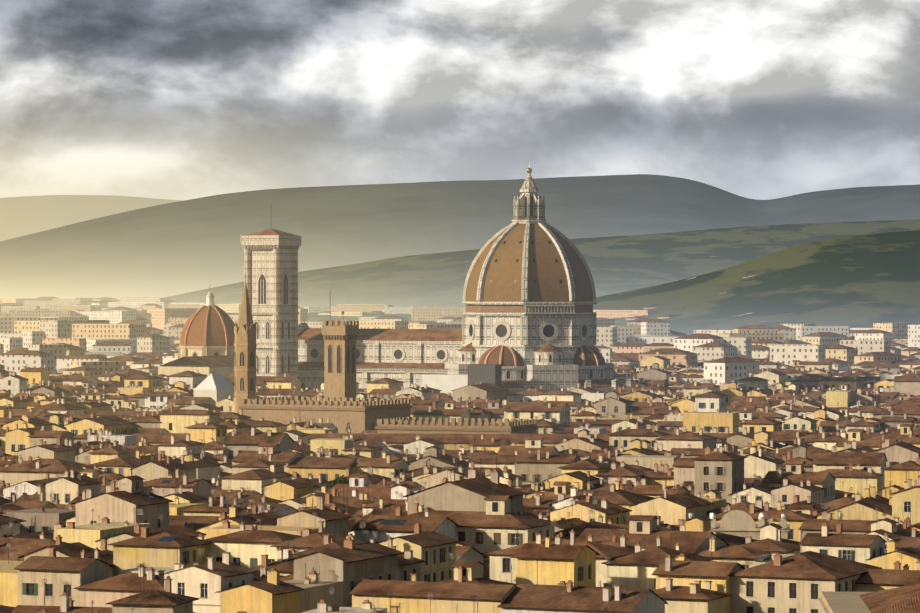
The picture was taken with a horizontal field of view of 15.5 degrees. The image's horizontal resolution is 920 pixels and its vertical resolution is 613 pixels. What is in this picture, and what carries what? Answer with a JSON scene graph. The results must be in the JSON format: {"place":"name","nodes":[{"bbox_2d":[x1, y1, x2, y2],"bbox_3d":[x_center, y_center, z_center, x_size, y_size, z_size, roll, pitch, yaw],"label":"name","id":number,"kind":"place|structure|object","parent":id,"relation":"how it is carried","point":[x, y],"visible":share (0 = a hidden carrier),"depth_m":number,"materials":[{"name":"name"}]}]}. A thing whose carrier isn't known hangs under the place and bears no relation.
{"place":"outdoors","nodes":[
{"label":"outdoors","id":0,"kind":"place"},
{"bbox_2d":[0,298,70,298],"bbox_3d":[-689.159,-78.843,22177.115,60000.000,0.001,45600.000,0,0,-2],"label":"ground","id":1,"kind":"structure","parent":0,"point":[30,298],"depth_m":15664.10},
{"bbox_2d":[158,291,234,375],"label":"domed chapel","id":2,"kind":"structure","parent":1,"relation":"on","point":[206,346],"depth_m":1731.98,"materials":[{"name":"tile"}]},
{"bbox_2d":[234,272,256,413],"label":"church spire","id":3,"kind":"structure","parent":1,"relation":"on","point":[245,333],"depth_m":1152.44,"materials":[{"name":"stone"}]},
{"bbox_2d":[241,228,300,376],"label":"bell tower","id":4,"kind":"structure","parent":1,"relation":"on","point":[271,262],"depth_m":1453.04,"materials":[{"name":"stone"}]},
{"bbox_2d":[238,397,411,432],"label":"crenellated building","id":5,"kind":"structure","parent":1,"relation":"on","point":[345,415],"depth_m":1079.42,"materials":[{"name":"stone"}]},
{"bbox_2d":[322,311,358,400],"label":"tower","id":6,"kind":"structure","parent":1,"relation":"on","point":[339,337],"depth_m":1124.15,"materials":[{"name":"stone"}]},
{"bbox_2d":[3,298,718,386],"bbox_3d":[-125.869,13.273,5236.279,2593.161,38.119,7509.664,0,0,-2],"label":"distant trees","id":7,"kind":"object","parent":1,"relation":"on","point":[666,384],"visible":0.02,"depth_m":1535.52,"materials":[{"name":"green plant"}]},
{"bbox_2d":[129,429,671,449],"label":"ochre building row","id":8,"kind":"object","parent":1,"relation":"on","point":[450,440],"visible":0.04,"depth_m":985.06,"materials":[{"name":"paint"}]},
{"bbox_2d":[375,417,537,433],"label":"crenellated palace","id":9,"kind":"structure","parent":1,"relation":"on","point":[399,425],"depth_m":1021.32,"materials":[{"name":"stone"}]},
{"bbox_2d":[0,440,919,612],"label":"city buildings","id":10,"kind":"structure","parent":1,"relation":"on","point":[80,543],"depth_m":508.29,"materials":[{"name":"tile"}]},
{"bbox_2d":[0,387,919,508],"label":"city buildings","id":11,"kind":"structure","parent":1,"relation":"on","point":[843,447],"depth_m":875.51,"materials":[{"name":"tile"}]},
{"bbox_2d":[0,296,919,384],"bbox_3d":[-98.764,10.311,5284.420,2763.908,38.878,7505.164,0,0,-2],"label":"distant city buildings","id":12,"kind":"structure","parent":1,"relation":"on","point":[94,337],"depth_m":2343.71,"materials":[{"name":"paint"}]},
{"bbox_2d":[298,163,630,394],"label":"cathedral","id":13,"kind":"structure","parent":1,"relation":"on","point":[529,318],"depth_m":1421.64,"materials":[{"name":"stone"}]},
{"bbox_2d":[818,583,919,612],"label":"house","id":14,"kind":"structure","parent":1,"relation":"on","point":[904,599],"depth_m":443.46,"materials":[{"name":"tile"}]},
{"bbox_2d":[0,195,181,240],"bbox_3d":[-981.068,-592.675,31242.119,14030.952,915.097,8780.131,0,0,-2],"label":"distant hill","id":15,"kind":"structure","parent":0,"point":[23,216],"depth_m":31388.17,"materials":[{"name":"beige"}]},
{"bbox_2d":[194,373,234,401],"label":"pyramidal roof","id":16,"kind":"structure","parent":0,"point":[216,387],"depth_m":1251.38,"materials":[{"name":"stone"}]},
{"bbox_2d":[328,454,544,487],"bbox_3d":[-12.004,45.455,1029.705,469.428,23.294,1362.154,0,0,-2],"label":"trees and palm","id":17,"kind":"object","parent":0,"point":[341,480],"visible":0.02,"depth_m":816.25,"materials":[{"name":"green plant"}]},
{"bbox_2d":[0,174,919,299],"bbox_3d":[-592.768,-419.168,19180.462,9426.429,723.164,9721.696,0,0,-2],"label":"hills","id":18,"kind":"structure","parent":0,"point":[176,248],"depth_m":18509.13,"materials":[{"name":"plant"}]},
{"bbox_2d":[0,352,919,422],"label":"city buildings","id":19,"kind":"structure","parent":0,"point":[816,387],"depth_m":1313.26,"materials":[{"name":"paint"}]},
{"bbox_2d":[0,0,919,200],"label":"sky","id":20,"kind":"structure","parent":0,"point":[182,100],"materials":[{"name":"grey"}]},
{"bbox_2d":[7,230,919,334],"bbox_3d":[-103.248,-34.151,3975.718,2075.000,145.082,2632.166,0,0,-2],"label":"hill terrain","id":21,"kind":"structure","parent":0,"point":[862,281],"depth_m":3678.64,"materials":[{"name":"green plant"}]},
{"bbox_2d":[115,219,919,307],"bbox_3d":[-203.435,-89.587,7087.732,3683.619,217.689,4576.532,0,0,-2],"label":"hill","id":22,"kind":"structure","parent":0,"point":[617,264],"depth_m":6853.40,"materials":[{"name":"green plant"}]},
{"bbox_2d":[688,510,789,539],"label":"baroque stone church","id":23,"kind":"structure","parent":0,"point":[740,523],"depth_m":585.54,"materials":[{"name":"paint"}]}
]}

